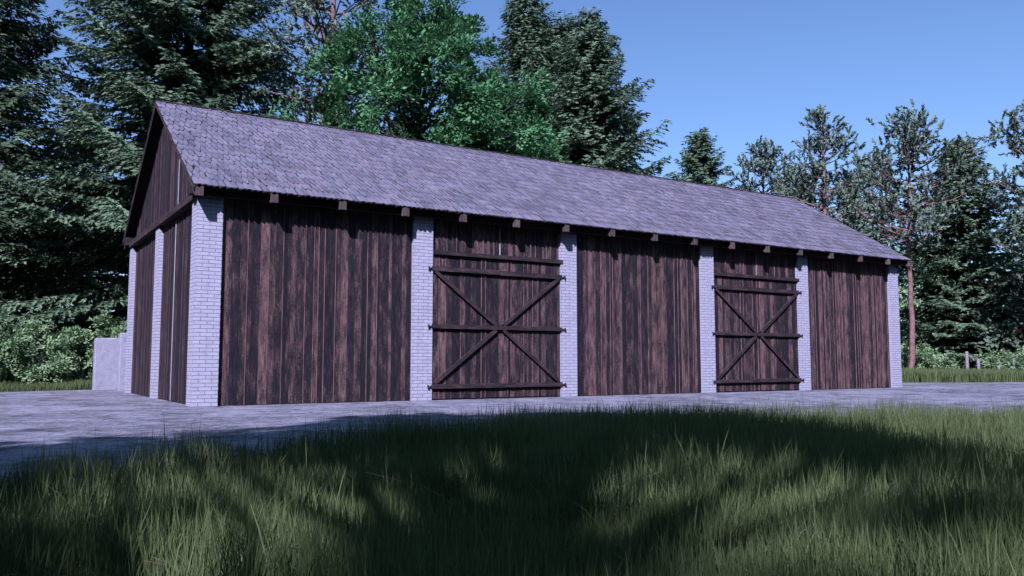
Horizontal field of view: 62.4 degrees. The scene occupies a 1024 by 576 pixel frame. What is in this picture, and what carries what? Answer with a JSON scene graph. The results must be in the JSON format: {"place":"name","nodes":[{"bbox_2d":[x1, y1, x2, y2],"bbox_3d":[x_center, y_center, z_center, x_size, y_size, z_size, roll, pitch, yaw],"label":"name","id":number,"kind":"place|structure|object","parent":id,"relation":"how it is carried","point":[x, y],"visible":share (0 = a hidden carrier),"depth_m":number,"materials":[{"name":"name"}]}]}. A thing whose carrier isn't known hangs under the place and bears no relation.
{"place":"outdoors","nodes":[
{"label":"outdoors","id":0,"kind":"place"},
{"bbox_2d":[0,378,91,391],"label":"verge grass","id":1,"kind":"structure","parent":0,"point":[79,384],"depth_m":26.26,"materials":[{"name":"green plant"}]},
{"bbox_2d":[0,382,1023,492],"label":"courtyard","id":2,"kind":"structure","parent":0,"point":[114,419],"depth_m":15.28,"materials":[{"name":"concrete"}]},
{"bbox_2d":[92,338,118,389],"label":"concrete wall","id":3,"kind":"structure","parent":2,"relation":"on","point":[105,362],"depth_m":26.23,"materials":[{"name":"grey concrete"}]},
{"bbox_2d":[117,333,126,390],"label":"concrete wall","id":4,"kind":"structure","parent":2,"relation":"on","point":[121,363],"depth_m":25.52,"materials":[{"name":"grey concrete"}]},
{"bbox_2d":[0,0,1023,337],"label":"sky","id":5,"kind":"structure","parent":0,"point":[742,71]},
{"bbox_2d":[0,375,1023,575],"bbox_3d":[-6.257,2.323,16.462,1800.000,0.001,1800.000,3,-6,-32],"label":"ground","id":6,"kind":"structure","parent":0,"point":[755,440],"depth_m":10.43,"materials":[{"name":"green plant"}]},
{"bbox_2d":[0,313,46,383],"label":"leafy bush","id":7,"kind":"object","parent":6,"relation":"on","point":[3,368],"visible":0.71,"depth_m":30.29,"materials":[{"name":"green plant"}]},
{"bbox_2d":[0,318,80,384],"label":"leafy bush","id":8,"kind":"object","parent":6,"relation":"on","point":[57,363],"visible":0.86,"depth_m":30.52,"materials":[{"name":"green plant"}]},
{"bbox_2d":[1,205,102,375],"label":"spruce tree","id":9,"kind":"object","parent":6,"relation":"on","point":[38,279],"depth_m":56.50,"materials":[{"name":"green plant"}]},
{"bbox_2d":[0,0,127,356],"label":"spruce tree","id":10,"kind":"object","parent":6,"relation":"on","point":[13,67],"visible":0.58,"depth_m":36.89,"materials":[{"name":"green plant"}]},
{"bbox_2d":[0,103,132,376],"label":"spruce tree","id":11,"kind":"object","parent":6,"relation":"on","point":[79,280],"visible":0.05,"depth_m":49.30,"materials":[{"name":"green plant"}]},
{"bbox_2d":[38,325,97,383],"bbox_3d":[-16.867,2.701,32.351,2.371,2.570,2.503,0,-5,-5],"label":"leafy bush","id":12,"kind":"object","parent":6,"relation":"on","point":[81,335],"visible":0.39,"depth_m":32.01,"materials":[{"name":"green plant"}]},
{"bbox_2d":[53,171,132,331],"bbox_3d":[-24.742,-1.173,56.406,12.266,16.763,12.160,2,-5,-20],"label":"spruce tree","id":13,"kind":"object","parent":6,"relation":"on","point":[111,273],"visible":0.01,"depth_m":55.50,"materials":[{"name":"green plant"}]},
{"bbox_2d":[60,309,126,384],"bbox_3d":[-15.698,2.475,32.412,3.277,3.334,3.450,3,-6,-32],"label":"leafy bush","id":14,"kind":"object","parent":6,"relation":"on","point":[106,331],"visible":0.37,"depth_m":32.27,"materials":[{"name":"green plant"}]},
{"bbox_2d":[88,321,126,350],"bbox_3d":[-14.777,2.495,33.355,3.422,3.102,3.344,-4,-6,38],"label":"leafy bush","id":15,"kind":"object","parent":6,"relation":"on","point":[118,329],"visible":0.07,"depth_m":32.22,"materials":[{"name":"green plant"}]},
{"bbox_2d":[0,0,318,330],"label":"spruce tree","id":16,"kind":"object","parent":6,"relation":"on","point":[227,65],"visible":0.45,"depth_m":36.75,"materials":[{"name":"green plant"}]},
{"bbox_2d":[251,0,413,129],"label":"pine tree","id":17,"kind":"object","parent":6,"relation":"on","point":[303,6],"visible":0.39,"depth_m":36.87,"materials":[{"name":"green plant"}]},
{"bbox_2d":[260,0,570,159],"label":"broadleaf tree","id":18,"kind":"object","parent":6,"relation":"on","point":[438,33],"visible":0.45,"depth_m":33.43,"materials":[{"name":"green plant"}]},
{"bbox_2d":[436,100,568,162],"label":"broadleaf tree","id":19,"kind":"object","parent":6,"relation":"on","point":[545,154],"visible":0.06,"depth_m":37.56,"materials":[{"name":"green plant"}]},
{"bbox_2d":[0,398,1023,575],"bbox_3d":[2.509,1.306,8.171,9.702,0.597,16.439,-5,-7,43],"label":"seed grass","id":20,"kind":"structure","parent":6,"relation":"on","point":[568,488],"depth_m":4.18,"materials":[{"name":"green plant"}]},
{"bbox_2d":[475,0,585,159],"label":"spruce tree","id":21,"kind":"object","parent":6,"relation":"on","point":[523,42],"visible":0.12,"depth_m":48.69,"materials":[{"name":"green plant"}]},
{"bbox_2d":[500,8,652,174],"bbox_3d":[2.803,-5.832,51.797,14.383,22.585,15.104,3,-6,-32],"label":"spruce tree","id":22,"kind":"object","parent":6,"relation":"on","point":[557,29],"visible":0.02,"depth_m":51.32,"materials":[{"name":"green plant"}]},
{"bbox_2d":[554,32,637,166],"bbox_3d":[5.011,-5.579,53.744,6.085,22.478,6.574,-1,-5,14],"label":"pine tree","id":23,"kind":"object","parent":6,"relation":"on","point":[615,56],"visible":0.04,"depth_m":54.41,"materials":[{"name":"green plant"}]},
{"bbox_2d":[536,7,675,178],"bbox_3d":[4.039,-5.284,44.913,16.438,20.507,14.540,3,-6,-32],"label":"spruce tree","id":24,"kind":"object","parent":6,"relation":"on","point":[591,99],"visible":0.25,"depth_m":44.81,"materials":[{"name":"green plant"}]},
{"bbox_2d":[669,127,739,187],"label":"spruce tree","id":25,"kind":"object","parent":6,"relation":"on","point":[698,165],"visible":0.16,"depth_m":58.50,"materials":[{"name":"green plant"}]},
{"bbox_2d":[723,135,806,196],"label":"pine tree","id":26,"kind":"object","parent":6,"relation":"on","point":[766,164],"visible":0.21,"depth_m":60.06,"materials":[{"name":"green plant"}]},
{"bbox_2d":[775,164,837,217],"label":"pine tree","id":27,"kind":"object","parent":6,"relation":"on","point":[780,186],"visible":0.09,"depth_m":56.04,"materials":[{"name":"green plant"}]},
{"bbox_2d":[773,104,884,238],"bbox_3d":[18.911,-3.000,50.474,6.319,16.746,6.711,-1,-5,10],"label":"pine tree","id":28,"kind":"object","parent":6,"relation":"on","point":[802,196],"visible":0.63,"depth_m":50.69,"materials":[{"name":"green plant"}]},
{"bbox_2d":[828,146,927,283],"bbox_3d":[22.399,-1.744,52.067,6.693,14.525,6.086,-1,-5,13],"label":"pine tree","id":29,"kind":"object","parent":6,"relation":"on","point":[836,178],"visible":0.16,"depth_m":51.87,"materials":[{"name":"green plant"}]},
{"bbox_2d":[868,225,917,367],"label":"spruce tree","id":30,"kind":"object","parent":6,"relation":"on","point":[901,301],"depth_m":64.90,"materials":[{"name":"green plant"}]},
{"bbox_2d":[842,98,987,368],"bbox_3d":[21.206,-2.710,44.322,7.323,15.127,5.912,0,-5,-5],"label":"pine tree","id":31,"kind":"object","parent":6,"relation":"on","point":[914,207],"visible":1,"depth_m":44.24,"materials":[{"name":"green plant"}]},
{"bbox_2d":[886,238,988,358],"bbox_3d":[30.221,1.239,61.865,9.437,10.249,9.783,-3,-6,35],"label":"broadleaf tree","id":32,"kind":"object","parent":6,"relation":"on","point":[903,292],"visible":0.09,"depth_m":60.86,"materials":[{"name":"green plant"}]},
{"bbox_2d":[915,347,964,369],"bbox_3d":[22.668,4.220,44.786,2.112,2.180,2.461,3,-6,-32],"label":"leafy bush","id":33,"kind":"object","parent":6,"relation":"on","point":[931,360],"visible":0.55,"depth_m":44.44,"materials":[{"name":"green plant"}]},
{"bbox_2d":[911,235,977,366],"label":"spruce tree","id":34,"kind":"object","parent":6,"relation":"on","point":[955,289],"visible":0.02,"depth_m":69.35,"materials":[{"name":"green plant"}]},
{"bbox_2d":[891,136,1023,369],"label":"spruce tree","id":35,"kind":"object","parent":6,"relation":"on","point":[944,301],"visible":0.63,"depth_m":46.74,"materials":[{"name":"green plant"}]},
{"bbox_2d":[962,269,1023,366],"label":"tree","id":36,"kind":"object","parent":6,"relation":"on","point":[1015,298],"visible":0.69,"depth_m":44.70,"materials":[{"name":"green plant"}]},
{"bbox_2d":[973,348,1017,371],"bbox_3d":[24.958,4.054,43.358,2.277,1.978,2.300,3,-6,-32],"label":"leafy bush","id":37,"kind":"object","parent":6,"relation":"on","point":[1001,361],"visible":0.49,"depth_m":43.16,"materials":[{"name":"green plant"}]},
{"bbox_2d":[972,99,1023,263],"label":"pine tree","id":38,"kind":"object","parent":6,"relation":"on","point":[1003,183],"visible":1,"depth_m":41.87,"materials":[{"name":"green plant"}]},
{"bbox_2d":[974,212,1023,364],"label":"spruce tree","id":39,"kind":"object","parent":6,"relation":"on","point":[1021,233],"visible":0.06,"depth_m":62.48,"materials":[{"name":"green plant"}]},
{"bbox_2d":[1005,345,1023,374],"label":"leafy bush","id":40,"kind":"object","parent":6,"relation":"on","point":[1020,363],"visible":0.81,"depth_m":39.51,"materials":[{"name":"green plant"}]},
{"bbox_2d":[123,99,911,406],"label":"barn","id":41,"kind":"structure","parent":0,"point":[277,261],"depth_m":20.93,"materials":[{"name":"wood"}]},
{"bbox_2d":[902,365,1023,382],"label":"bank grass","id":42,"kind":"structure","parent":0,"point":[929,375],"depth_m":36.61,"materials":[{"name":"green plant"}]},
{"bbox_2d":[901,341,940,368],"bbox_3d":[22.041,4.043,45.736,2.259,2.401,2.473,-1,-5,9],"label":"leafy bush","id":43,"kind":"object","parent":42,"relation":"on","point":[920,350],"visible":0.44,"depth_m":45.52,"materials":[{"name":"green plant"}]},
{"bbox_2d":[965,351,968,368],"bbox_3d":[21.462,3.699,39.832,0.179,1.415,0.167,3,-6,-32],"label":"fence post","id":44,"kind":"object","parent":42,"relation":"on","point":[966,359],"visible":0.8,"depth_m":39.81,"materials":[{"name":"grey wood"}]},
{"bbox_2d":[976,359,980,368],"bbox_3d":[22.551,3.970,40.808,0.169,1.045,0.167,3,-6,-32],"label":"fence post","id":45,"kind":"object","parent":42,"relation":"on","point":[978,363],"visible":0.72,"depth_m":40.77,"materials":[{"name":"grey wood"}]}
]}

